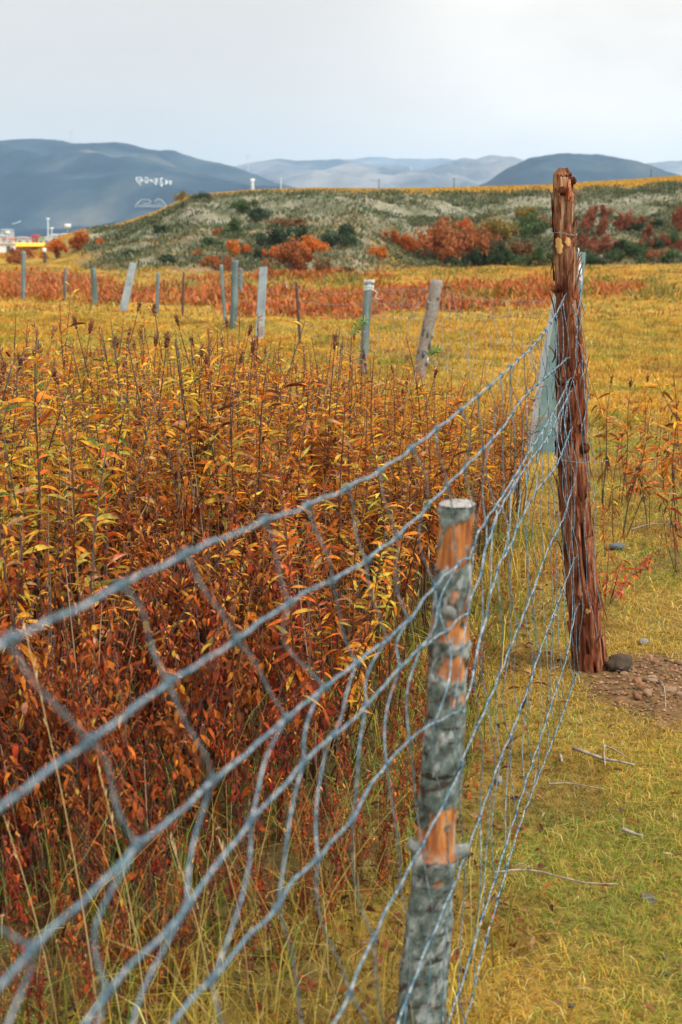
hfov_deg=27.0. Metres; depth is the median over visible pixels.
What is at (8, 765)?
weed
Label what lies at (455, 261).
bush
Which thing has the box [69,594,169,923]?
weed
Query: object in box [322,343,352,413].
weed
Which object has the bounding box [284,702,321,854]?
weed
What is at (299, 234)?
bush
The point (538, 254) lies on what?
bush
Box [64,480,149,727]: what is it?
weed
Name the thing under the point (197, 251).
bush
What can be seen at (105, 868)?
weed
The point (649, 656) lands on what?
stone
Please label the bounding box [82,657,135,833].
weed
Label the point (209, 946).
weed
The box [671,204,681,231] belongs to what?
bush
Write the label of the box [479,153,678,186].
dark hill
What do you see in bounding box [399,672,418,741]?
weed
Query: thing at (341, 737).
weed
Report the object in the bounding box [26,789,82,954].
weed
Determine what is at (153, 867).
weed
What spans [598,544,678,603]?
sprig
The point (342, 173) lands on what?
mountain range
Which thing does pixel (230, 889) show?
weed
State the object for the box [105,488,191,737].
weed
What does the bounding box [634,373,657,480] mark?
weed
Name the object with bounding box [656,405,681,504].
weed
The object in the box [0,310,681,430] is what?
grass
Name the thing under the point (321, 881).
weed
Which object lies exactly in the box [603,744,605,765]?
twig
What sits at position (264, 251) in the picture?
bush
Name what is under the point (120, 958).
weed
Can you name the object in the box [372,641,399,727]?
weed
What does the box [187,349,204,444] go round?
weed
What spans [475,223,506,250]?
bush
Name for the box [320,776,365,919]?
weed
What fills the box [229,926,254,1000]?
weed
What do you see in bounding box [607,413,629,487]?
weed
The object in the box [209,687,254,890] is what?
weed
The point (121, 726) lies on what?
weed
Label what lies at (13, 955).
weed
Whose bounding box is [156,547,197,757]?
weed
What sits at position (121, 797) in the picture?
weed
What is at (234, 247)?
bush
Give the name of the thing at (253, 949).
weed
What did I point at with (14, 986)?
weed
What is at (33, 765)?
weed
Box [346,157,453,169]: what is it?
range
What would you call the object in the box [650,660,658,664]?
stone
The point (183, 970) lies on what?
weed
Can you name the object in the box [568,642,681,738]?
soil crumbs
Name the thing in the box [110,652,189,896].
weed
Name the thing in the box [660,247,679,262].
bush
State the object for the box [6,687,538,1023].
straw stalks
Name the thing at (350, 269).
bush
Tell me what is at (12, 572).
weed
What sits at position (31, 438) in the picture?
weed
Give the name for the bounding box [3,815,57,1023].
straw stalk
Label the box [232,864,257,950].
weed
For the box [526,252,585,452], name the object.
concrete post
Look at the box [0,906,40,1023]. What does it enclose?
weed
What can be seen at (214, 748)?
weed
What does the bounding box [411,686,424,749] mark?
weed
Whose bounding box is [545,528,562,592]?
weed
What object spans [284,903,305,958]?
weed
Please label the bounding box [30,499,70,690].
weed
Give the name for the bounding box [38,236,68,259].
bush
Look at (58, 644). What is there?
weed
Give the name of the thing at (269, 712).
weed
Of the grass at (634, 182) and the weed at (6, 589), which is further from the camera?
the grass at (634, 182)
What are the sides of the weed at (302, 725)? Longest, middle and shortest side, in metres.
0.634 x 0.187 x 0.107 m
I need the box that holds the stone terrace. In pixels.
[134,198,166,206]
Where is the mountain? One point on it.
(76, 186)
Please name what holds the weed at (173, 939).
on the ground at (382, 228)
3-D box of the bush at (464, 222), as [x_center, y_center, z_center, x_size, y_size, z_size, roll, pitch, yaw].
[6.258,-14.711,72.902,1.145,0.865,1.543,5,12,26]
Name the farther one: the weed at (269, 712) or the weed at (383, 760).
the weed at (383, 760)
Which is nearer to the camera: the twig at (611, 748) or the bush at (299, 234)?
the twig at (611, 748)
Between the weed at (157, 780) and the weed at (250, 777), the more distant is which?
the weed at (250, 777)
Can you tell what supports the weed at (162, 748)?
on the ground at (382, 228)
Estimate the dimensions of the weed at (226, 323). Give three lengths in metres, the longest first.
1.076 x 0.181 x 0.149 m
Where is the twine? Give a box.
[577,248,581,286]
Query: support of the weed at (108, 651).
on the ground at (382, 228)
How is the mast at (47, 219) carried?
on the ground at (382, 228)
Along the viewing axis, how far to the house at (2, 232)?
746.27 m
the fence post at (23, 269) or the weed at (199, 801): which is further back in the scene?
the fence post at (23, 269)
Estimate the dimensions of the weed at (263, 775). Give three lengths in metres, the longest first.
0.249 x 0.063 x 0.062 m
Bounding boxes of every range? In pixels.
[233,155,523,188]
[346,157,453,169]
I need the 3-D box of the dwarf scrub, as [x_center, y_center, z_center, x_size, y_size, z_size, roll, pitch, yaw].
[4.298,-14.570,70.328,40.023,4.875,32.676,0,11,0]
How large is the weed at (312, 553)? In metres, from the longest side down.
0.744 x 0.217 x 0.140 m
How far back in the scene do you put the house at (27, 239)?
608.99 m
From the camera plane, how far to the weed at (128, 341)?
6.69 m
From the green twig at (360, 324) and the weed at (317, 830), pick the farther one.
the green twig at (360, 324)
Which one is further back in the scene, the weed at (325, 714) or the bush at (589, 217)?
the bush at (589, 217)
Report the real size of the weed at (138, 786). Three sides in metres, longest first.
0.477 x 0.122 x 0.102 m
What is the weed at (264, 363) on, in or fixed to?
on the ground at (382, 228)
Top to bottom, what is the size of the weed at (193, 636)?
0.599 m
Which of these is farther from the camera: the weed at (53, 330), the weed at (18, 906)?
the weed at (53, 330)
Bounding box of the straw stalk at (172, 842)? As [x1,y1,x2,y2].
[170,830,216,1023]
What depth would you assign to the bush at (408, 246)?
67.29 m
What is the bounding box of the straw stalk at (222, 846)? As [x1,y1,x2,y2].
[218,837,249,1004]
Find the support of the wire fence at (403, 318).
attached to the concrete post at (551, 339)
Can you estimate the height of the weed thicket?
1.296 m
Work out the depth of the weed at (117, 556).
3.97 m
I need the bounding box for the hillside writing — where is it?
[136,177,171,186]
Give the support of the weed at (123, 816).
on the ground at (382, 228)
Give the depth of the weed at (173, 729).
3.15 m
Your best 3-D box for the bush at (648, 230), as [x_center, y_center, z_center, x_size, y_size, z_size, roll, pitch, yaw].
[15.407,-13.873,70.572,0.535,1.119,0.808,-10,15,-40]
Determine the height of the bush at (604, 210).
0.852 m
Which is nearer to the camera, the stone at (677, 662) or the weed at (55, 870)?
the weed at (55, 870)
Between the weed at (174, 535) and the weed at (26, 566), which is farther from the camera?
the weed at (174, 535)
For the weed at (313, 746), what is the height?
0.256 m
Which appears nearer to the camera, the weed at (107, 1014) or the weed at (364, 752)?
the weed at (107, 1014)
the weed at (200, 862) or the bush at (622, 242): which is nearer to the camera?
the weed at (200, 862)
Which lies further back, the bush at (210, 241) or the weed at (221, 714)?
the bush at (210, 241)
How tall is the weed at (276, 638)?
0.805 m
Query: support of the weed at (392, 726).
on the ground at (382, 228)
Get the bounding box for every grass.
[0,175,681,258]
[0,210,681,322]
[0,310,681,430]
[0,494,565,1023]
[176,426,681,633]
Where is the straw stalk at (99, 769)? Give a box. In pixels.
[97,757,147,1023]
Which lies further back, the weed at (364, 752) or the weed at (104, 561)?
the weed at (104, 561)
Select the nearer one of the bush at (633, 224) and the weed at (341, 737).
the weed at (341, 737)
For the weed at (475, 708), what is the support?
on the ground at (382, 228)
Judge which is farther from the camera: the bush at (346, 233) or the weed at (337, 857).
the bush at (346, 233)
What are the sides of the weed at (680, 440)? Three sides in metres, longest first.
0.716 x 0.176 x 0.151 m
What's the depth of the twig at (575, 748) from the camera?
4.07 m
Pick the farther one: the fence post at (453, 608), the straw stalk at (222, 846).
the straw stalk at (222, 846)
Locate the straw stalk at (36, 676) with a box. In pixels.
[23,622,99,1023]
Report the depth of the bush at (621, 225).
73.24 m
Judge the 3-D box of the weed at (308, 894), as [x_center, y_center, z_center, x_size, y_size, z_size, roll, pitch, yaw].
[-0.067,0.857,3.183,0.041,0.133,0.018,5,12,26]
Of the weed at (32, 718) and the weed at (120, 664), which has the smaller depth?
the weed at (32, 718)
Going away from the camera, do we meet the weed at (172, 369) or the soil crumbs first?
the soil crumbs
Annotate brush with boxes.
[0,264,662,319]
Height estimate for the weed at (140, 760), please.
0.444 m
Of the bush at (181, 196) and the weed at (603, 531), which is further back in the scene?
the bush at (181, 196)
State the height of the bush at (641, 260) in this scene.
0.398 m
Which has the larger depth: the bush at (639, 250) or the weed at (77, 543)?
the bush at (639, 250)
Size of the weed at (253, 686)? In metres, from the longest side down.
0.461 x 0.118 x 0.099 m
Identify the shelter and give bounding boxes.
[16,243,45,250]
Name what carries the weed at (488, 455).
on the ground at (382, 228)
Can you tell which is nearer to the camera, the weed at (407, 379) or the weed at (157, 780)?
the weed at (157, 780)
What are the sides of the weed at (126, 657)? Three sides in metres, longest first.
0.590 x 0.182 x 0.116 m
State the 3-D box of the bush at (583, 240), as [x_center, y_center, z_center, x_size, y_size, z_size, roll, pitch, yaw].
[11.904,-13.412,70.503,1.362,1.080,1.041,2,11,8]
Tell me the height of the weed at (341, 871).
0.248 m
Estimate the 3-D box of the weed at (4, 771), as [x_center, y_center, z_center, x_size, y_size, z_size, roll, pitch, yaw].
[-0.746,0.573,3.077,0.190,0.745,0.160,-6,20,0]
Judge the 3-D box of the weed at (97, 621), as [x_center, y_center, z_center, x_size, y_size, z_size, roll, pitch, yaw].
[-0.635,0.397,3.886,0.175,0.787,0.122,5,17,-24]
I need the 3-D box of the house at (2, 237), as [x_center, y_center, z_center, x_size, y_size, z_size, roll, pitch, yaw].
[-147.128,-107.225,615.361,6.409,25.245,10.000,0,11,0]
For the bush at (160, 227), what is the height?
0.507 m
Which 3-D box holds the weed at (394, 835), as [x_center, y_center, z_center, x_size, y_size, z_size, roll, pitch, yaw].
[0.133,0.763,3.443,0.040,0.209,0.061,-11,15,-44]
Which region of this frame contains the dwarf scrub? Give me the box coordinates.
[77,179,681,271]
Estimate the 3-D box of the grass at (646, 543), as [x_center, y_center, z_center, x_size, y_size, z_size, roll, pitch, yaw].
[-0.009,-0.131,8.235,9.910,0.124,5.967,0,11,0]
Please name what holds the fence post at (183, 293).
on the ground at (382, 228)
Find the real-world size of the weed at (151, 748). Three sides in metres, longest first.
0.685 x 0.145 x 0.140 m
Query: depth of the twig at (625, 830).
3.55 m
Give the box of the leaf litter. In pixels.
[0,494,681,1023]
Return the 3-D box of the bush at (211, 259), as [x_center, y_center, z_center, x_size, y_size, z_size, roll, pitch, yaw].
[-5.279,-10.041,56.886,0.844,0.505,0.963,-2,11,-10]
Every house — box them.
[0,229,13,236]
[0,235,8,242]
[3,237,16,242]
[16,237,24,242]
[23,237,31,242]
[32,235,40,242]
[38,237,43,242]
[49,234,59,239]
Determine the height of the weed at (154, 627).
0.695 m
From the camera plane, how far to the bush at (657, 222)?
72.46 m
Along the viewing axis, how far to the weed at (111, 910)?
2.82 m
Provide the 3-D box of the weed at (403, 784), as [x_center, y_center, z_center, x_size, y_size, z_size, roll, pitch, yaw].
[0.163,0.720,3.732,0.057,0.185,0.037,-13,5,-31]
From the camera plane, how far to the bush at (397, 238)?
67.06 m
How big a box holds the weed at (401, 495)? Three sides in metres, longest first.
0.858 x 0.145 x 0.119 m
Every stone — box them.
[494,775,501,785]
[605,653,631,671]
[609,542,624,550]
[632,677,641,682]
[633,692,641,699]
[635,682,646,689]
[639,638,648,645]
[643,674,657,682]
[643,688,651,695]
[646,654,652,659]
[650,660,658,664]
[665,686,676,691]
[674,659,681,664]
[676,691,681,697]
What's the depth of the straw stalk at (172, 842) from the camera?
2.59 m
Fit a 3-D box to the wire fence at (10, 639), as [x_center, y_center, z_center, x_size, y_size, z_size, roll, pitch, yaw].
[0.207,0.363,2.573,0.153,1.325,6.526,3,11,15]
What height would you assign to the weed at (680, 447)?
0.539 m
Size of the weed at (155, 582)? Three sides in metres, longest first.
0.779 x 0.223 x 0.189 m
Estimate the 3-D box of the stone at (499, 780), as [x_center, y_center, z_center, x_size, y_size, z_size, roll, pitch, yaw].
[0.437,0.746,3.928,0.024,0.034,0.025,-8,14,-37]
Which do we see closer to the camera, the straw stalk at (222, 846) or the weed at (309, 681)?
the straw stalk at (222, 846)
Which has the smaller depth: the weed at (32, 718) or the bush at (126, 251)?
the weed at (32, 718)
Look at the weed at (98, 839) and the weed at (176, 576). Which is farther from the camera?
the weed at (176, 576)
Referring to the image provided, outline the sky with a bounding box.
[0,0,681,165]
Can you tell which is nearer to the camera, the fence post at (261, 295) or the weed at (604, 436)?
the weed at (604, 436)
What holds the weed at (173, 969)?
on the ground at (382, 228)
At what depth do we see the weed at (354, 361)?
7.41 m
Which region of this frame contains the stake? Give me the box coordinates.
[42,248,46,262]
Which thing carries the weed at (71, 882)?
on the ground at (382, 228)
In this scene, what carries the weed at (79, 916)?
on the ground at (382, 228)
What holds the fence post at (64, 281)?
on the ground at (382, 228)
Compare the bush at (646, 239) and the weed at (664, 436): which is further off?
the bush at (646, 239)
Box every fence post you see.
[21,251,25,299]
[63,268,66,299]
[90,268,97,304]
[119,263,136,311]
[155,273,159,312]
[182,272,184,315]
[220,264,226,321]
[229,260,242,328]
[255,267,266,338]
[295,282,301,344]
[359,280,378,373]
[395,499,475,1023]
[413,279,442,380]
[542,168,607,672]
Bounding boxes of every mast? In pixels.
[46,218,49,241]
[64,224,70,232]
[250,179,254,189]
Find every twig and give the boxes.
[318,315,369,410]
[403,344,444,404]
[492,863,618,883]
[548,783,604,789]
[572,746,634,765]
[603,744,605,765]
[606,745,625,756]
[621,827,643,836]
[631,523,669,529]
[647,676,665,707]
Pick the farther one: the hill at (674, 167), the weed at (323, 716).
the hill at (674, 167)
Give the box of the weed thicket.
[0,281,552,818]
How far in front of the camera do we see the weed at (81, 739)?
3.42 m
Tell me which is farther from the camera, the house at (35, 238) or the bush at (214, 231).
the house at (35, 238)
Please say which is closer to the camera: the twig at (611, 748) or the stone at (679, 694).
the twig at (611, 748)
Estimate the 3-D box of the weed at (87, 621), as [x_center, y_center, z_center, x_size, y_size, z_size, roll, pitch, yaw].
[-0.599,0.473,3.302,0.178,0.830,0.274,3,11,14]
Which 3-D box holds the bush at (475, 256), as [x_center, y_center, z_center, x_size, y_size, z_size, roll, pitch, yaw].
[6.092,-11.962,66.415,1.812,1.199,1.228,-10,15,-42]
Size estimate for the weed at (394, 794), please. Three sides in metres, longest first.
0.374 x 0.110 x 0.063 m
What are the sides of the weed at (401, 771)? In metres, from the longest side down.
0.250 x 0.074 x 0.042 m
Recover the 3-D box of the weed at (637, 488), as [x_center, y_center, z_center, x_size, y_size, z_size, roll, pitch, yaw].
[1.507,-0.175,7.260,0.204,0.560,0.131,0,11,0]
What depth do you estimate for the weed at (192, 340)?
6.95 m
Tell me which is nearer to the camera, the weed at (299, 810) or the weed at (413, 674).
the weed at (299, 810)
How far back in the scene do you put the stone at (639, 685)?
4.64 m
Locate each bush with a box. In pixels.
[4,246,36,264]
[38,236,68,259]
[67,229,89,249]
[95,236,105,243]
[120,248,137,256]
[152,224,168,232]
[158,254,176,262]
[172,190,191,200]
[191,190,212,198]
[191,248,201,255]
[198,233,224,246]
[199,255,219,265]
[212,228,223,234]
[212,254,241,271]
[213,217,244,234]
[226,239,249,256]
[227,199,257,211]
[245,247,268,259]
[246,205,273,221]
[251,222,291,248]
[258,235,313,275]
[261,245,281,256]
[264,217,309,227]
[277,224,315,247]
[298,235,330,252]
[313,255,331,270]
[317,222,361,247]
[339,266,360,274]
[367,245,387,258]
[378,230,409,244]
[402,231,418,252]
[410,215,464,262]
[435,255,464,267]
[443,225,489,263]
[453,217,473,231]
[459,244,491,266]
[471,212,520,239]
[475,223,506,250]
[478,236,510,264]
[495,247,528,265]
[507,239,536,260]
[509,210,549,236]
[514,204,536,220]
[516,244,554,265]
[537,214,553,223]
[574,226,587,236]
[576,207,609,235]
[577,231,591,248]
[585,253,612,265]
[587,232,622,253]
[588,204,614,217]
[590,235,600,245]
[594,224,605,236]
[608,248,625,260]
[613,208,635,231]
[613,236,627,252]
[623,239,649,257]
[626,220,645,233]
[632,215,653,225]
[633,256,654,263]
[638,235,654,247]
[642,221,656,239]
[644,247,666,261]
[646,236,664,248]
[649,216,668,230]
[657,232,673,247]
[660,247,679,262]
[667,226,681,246]
[667,238,681,253]
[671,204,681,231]
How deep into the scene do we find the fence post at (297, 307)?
18.58 m
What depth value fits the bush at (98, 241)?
72.54 m
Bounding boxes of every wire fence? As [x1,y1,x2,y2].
[0,293,601,1023]
[24,257,553,390]
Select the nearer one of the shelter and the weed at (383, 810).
the weed at (383, 810)
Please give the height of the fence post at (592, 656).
1.822 m
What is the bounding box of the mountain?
[0,139,300,236]
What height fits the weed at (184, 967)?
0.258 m
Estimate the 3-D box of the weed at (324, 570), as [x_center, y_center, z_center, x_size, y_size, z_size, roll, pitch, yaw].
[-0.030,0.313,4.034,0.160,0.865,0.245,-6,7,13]
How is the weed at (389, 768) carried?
on the ground at (382, 228)
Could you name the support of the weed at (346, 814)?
on the ground at (382, 228)
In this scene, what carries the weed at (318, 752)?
on the ground at (382, 228)
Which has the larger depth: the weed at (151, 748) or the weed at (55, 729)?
the weed at (151, 748)
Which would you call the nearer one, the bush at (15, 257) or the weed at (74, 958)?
the weed at (74, 958)
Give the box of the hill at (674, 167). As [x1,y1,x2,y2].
[647,160,681,174]
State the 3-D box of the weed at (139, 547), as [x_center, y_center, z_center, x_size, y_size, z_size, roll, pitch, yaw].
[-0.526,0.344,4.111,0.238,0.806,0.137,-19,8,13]
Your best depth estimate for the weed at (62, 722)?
3.65 m
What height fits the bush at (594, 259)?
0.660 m
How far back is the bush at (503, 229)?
72.09 m
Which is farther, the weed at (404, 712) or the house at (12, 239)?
the house at (12, 239)
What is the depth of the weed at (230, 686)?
3.94 m
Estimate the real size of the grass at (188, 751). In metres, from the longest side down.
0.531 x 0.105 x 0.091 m
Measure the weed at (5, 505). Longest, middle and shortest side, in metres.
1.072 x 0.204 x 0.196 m
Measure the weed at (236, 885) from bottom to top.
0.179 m
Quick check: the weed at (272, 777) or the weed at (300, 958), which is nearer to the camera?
the weed at (300, 958)
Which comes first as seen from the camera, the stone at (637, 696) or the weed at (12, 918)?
the weed at (12, 918)
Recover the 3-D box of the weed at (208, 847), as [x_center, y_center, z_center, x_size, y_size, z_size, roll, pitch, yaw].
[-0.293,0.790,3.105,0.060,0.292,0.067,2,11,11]
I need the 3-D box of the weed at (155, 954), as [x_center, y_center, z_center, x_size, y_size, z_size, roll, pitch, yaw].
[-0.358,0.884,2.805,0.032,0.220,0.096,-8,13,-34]
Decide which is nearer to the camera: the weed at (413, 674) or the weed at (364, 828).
the weed at (364, 828)
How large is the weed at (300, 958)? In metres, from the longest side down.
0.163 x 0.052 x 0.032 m
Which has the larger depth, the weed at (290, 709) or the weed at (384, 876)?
the weed at (290, 709)
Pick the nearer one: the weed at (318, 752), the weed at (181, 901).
the weed at (181, 901)
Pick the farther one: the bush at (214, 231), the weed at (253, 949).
the bush at (214, 231)
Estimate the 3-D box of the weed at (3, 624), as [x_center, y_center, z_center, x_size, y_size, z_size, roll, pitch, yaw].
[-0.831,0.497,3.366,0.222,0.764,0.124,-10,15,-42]
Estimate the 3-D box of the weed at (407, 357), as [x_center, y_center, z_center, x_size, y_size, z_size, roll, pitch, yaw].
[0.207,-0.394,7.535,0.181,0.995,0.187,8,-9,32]
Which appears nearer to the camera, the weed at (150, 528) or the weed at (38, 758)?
the weed at (38, 758)
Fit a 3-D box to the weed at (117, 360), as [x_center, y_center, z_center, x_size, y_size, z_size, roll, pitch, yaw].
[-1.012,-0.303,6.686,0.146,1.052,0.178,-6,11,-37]
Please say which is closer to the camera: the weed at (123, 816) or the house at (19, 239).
the weed at (123, 816)
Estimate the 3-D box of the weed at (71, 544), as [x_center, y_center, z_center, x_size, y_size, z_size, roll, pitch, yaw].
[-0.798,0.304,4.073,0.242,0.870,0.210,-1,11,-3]
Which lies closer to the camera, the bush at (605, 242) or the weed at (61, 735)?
the weed at (61, 735)
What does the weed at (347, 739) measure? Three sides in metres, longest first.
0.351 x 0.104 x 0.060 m
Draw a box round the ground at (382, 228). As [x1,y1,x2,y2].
[0,184,681,1023]
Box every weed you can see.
[0,331,46,454]
[0,368,55,866]
[0,401,35,689]
[0,439,52,777]
[0,470,50,774]
[0,508,49,827]
[0,574,37,849]
[0,622,41,913]
[0,669,22,831]
[0,687,23,846]
[0,687,43,903]
[0,717,53,925]
[0,790,18,965]
[0,809,46,992]
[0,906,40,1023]
[0,931,30,1023]
[0,954,17,1023]
[0,955,26,1023]
[1,574,48,842]
[4,642,108,901]
[5,329,64,707]
[6,622,73,900]
[7,536,43,787]
[9,568,78,831]
[11,643,97,899]
[13,644,50,809]
[15,614,72,777]
[16,630,74,870]
[17,631,112,797]
[19,556,124,857]
[20,326,57,390]
[20,684,59,876]
[24,463,102,743]
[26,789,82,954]
[28,346,34,398]
[29,343,53,435]
[29,581,137,891]
[29,947,46,1023]
[30,492,104,757]
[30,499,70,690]
[44,411,85,753]
[45,368,132,704]
[46,593,76,778]
[49,830,89,1012]
[49,937,76,1023]
[51,736,93,970]
[53,933,103,1023]
[56,430,129,774]
[56,563,153,796]
[57,386,185,681]
[57,880,101,1019]
[58,594,129,802]
[58,613,155,845]
[60,673,121,913]
[60,676,105,849]
[61,435,119,792]
[61,680,95,807]
[62,626,102,785]
[62,697,138,870]
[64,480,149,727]
[66,702,120,939]
[66,784,142,965]
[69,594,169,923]
[70,961,96,1023]
[72,314,133,453]
[72,526,147,758]
[73,318,98,446]
[73,888,92,949]
[73,927,112,1023]
[82,652,160,943]
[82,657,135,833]
[83,694,135,845]
[86,854,128,1005]
[88,335,129,411]
[88,596,175,789]
[90,503,266,750]
[97,494,207,750]
[98,503,242,711]
[98,545,124,723]
[99,574,181,723]
[100,697,151,845]
[100,871,144,1018]
[101,536,270,735]
[102,629,131,768]
[102,768,164,906]
[105,339,115,386]
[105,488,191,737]
[105,997,117,1022]
[109,335,134,432]
[109,923,125,997]
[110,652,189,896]
[113,300,141,393]
[114,501,176,744]
[114,733,185,962]
[115,716,161,875]
[116,471,179,690]
[117,615,161,753]
[118,939,182,988]
[120,325,132,361]
[121,536,205,764]
[124,338,140,415]
[124,553,177,790]
[126,492,179,742]
[128,536,171,743]
[132,340,147,415]
[132,532,226,769]
[133,563,204,756]
[133,781,183,930]
[136,327,152,382]
[138,934,165,1023]
[139,626,223,864]
[142,607,171,822]
[146,908,164,990]
[147,590,200,789]
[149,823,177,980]
[152,574,203,769]
[152,848,198,988]
[156,500,209,719]
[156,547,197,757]
[159,517,213,721]
[162,543,259,763]
[162,944,189,990]
[164,571,238,865]
[164,685,192,803]
[166,861,221,965]
[167,334,177,414]
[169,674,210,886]
[172,948,192,991]
[174,864,202,993]
[175,402,244,605]
[175,536,231,747]
[175,889,209,997]
[176,827,223,941]
[177,630,310,834]
[185,771,216,871]
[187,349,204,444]
[188,336,218,412]
[189,605,263,829]
[190,565,262,806]
[192,814,221,922]
[193,647,230,827]
[195,475,250,732]
[198,541,266,852]
[198,607,258,807]
[198,608,248,780]
[203,702,246,839]
[209,525,277,783]
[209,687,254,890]
[211,514,254,715]
[211,825,249,940]
[214,492,282,714]
[215,819,289,960]
[216,489,281,730]
[219,548,280,774]
[220,316,231,368]
[222,322,260,413]
[222,580,275,796]
[227,492,314,771]
[228,533,280,738]
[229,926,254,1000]
[231,727,279,872]
[231,873,248,946]
[232,861,243,919]
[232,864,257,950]
[235,768,272,900]
[236,350,253,394]
[239,615,267,730]
[242,680,308,863]
[243,552,282,741]
[246,861,271,943]
[246,896,267,993]
[248,850,272,908]
[252,459,332,790]
[253,726,287,851]
[253,740,275,797]
[254,338,281,400]
[257,348,267,414]
[260,600,296,754]
[260,863,286,968]
[261,658,317,842]
[264,492,324,837]
[264,557,320,781]
[264,586,328,815]
[266,772,323,852]
[267,502,332,733]
[267,717,295,797]
[276,355,305,432]
[276,691,312,820]
[277,615,303,736]
[279,822,339,915]
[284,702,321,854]
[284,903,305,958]
[284,938,311,976]
[285,801,322,930]
[286,865,311,942]
[291,363,304,484]
[291,783,335,901]
[292,564,384,816]
[294,625,361,777]
[298,473,361,760]
[298,775,323,916]
[299,855,310,906]
[303,870,318,911]
[304,660,330,769]
[304,718,324,792]
[307,696,334,806]
[307,824,322,894]
[310,872,350,960]
[313,768,344,852]
[317,676,359,788]
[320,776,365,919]
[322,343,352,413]
[325,737,366,841]
[326,668,355,799]
[327,733,344,859]
[328,531,406,781]
[329,483,405,757]
[330,335,359,431]
[330,885,342,929]
[331,809,356,905]
[332,522,369,767]
[332,671,379,743]
[332,783,362,878]
[334,763,356,799]
[338,766,382,883]
[343,829,377,908]
[356,845,409,917]
[357,718,373,768]
[358,813,367,859]
[359,350,397,432]
[359,358,375,424]
[367,745,415,885]
[369,838,389,893]
[371,645,389,736]
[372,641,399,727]
[372,791,393,859]
[373,352,411,433]
[374,714,406,804]
[375,745,390,784]
[376,633,405,743]
[376,815,390,886]
[380,696,402,773]
[383,771,479,821]
[385,704,400,752]
[385,740,419,824]
[387,753,411,812]
[389,364,409,462]
[390,698,404,747]
[390,784,407,859]
[393,388,431,488]
[393,787,408,867]
[396,770,418,850]
[397,748,420,822]
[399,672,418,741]
[399,695,415,733]
[399,714,421,827]
[400,378,409,438]
[400,636,422,729]
[407,738,421,797]
[409,718,423,763]
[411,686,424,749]
[418,680,427,735]
[467,650,473,693]
[470,523,478,620]
[472,408,498,529]
[472,688,483,727]
[494,497,509,572]
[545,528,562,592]
[587,372,621,507]
[596,499,610,556]
[603,464,624,540]
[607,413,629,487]
[614,376,652,503]
[617,424,654,527]
[622,410,659,538]
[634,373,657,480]
[638,439,681,573]
[641,365,681,534]
[653,393,669,470]
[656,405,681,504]
[666,381,681,486]
[677,421,681,482]
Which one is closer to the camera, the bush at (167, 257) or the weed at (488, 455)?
the weed at (488, 455)
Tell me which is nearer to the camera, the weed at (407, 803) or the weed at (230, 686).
the weed at (407, 803)
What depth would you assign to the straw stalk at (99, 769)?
2.56 m
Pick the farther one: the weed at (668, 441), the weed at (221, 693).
the weed at (668, 441)
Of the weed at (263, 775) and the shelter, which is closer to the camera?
the weed at (263, 775)
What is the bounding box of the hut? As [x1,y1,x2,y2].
[0,243,16,252]
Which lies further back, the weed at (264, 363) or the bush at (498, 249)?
the bush at (498, 249)
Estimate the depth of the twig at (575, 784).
3.88 m
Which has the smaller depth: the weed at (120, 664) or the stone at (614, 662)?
the weed at (120, 664)
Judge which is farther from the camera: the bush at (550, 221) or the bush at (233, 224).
the bush at (550, 221)
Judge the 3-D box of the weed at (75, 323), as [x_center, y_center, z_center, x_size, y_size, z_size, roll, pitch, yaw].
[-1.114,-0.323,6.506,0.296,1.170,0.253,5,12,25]
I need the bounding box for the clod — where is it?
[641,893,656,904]
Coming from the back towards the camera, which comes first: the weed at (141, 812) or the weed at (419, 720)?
the weed at (419, 720)
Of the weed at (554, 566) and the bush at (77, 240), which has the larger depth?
the bush at (77, 240)
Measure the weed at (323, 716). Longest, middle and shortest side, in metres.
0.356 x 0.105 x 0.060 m
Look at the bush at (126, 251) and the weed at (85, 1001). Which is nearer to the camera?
the weed at (85, 1001)
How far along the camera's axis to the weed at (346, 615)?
3.92 m
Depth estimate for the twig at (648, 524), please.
7.28 m
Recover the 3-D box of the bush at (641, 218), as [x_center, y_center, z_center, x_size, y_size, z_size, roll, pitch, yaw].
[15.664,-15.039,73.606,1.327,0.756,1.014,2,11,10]
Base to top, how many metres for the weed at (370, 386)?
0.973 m
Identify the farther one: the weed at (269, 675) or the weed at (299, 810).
the weed at (269, 675)
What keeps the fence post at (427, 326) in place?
on the ground at (382, 228)
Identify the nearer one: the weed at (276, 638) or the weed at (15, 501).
the weed at (15, 501)
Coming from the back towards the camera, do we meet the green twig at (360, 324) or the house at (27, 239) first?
the house at (27, 239)
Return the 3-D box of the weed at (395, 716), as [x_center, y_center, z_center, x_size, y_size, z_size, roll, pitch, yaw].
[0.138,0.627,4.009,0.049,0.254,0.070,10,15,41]
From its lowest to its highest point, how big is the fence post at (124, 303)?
1.018 m
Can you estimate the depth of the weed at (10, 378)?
6.18 m
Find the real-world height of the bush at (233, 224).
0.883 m
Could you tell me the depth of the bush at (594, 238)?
70.44 m
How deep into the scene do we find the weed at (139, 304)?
7.56 m
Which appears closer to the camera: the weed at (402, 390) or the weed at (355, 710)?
the weed at (355, 710)
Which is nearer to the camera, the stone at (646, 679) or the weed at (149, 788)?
the weed at (149, 788)
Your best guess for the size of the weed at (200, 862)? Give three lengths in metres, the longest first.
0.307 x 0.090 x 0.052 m
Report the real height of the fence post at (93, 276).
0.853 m

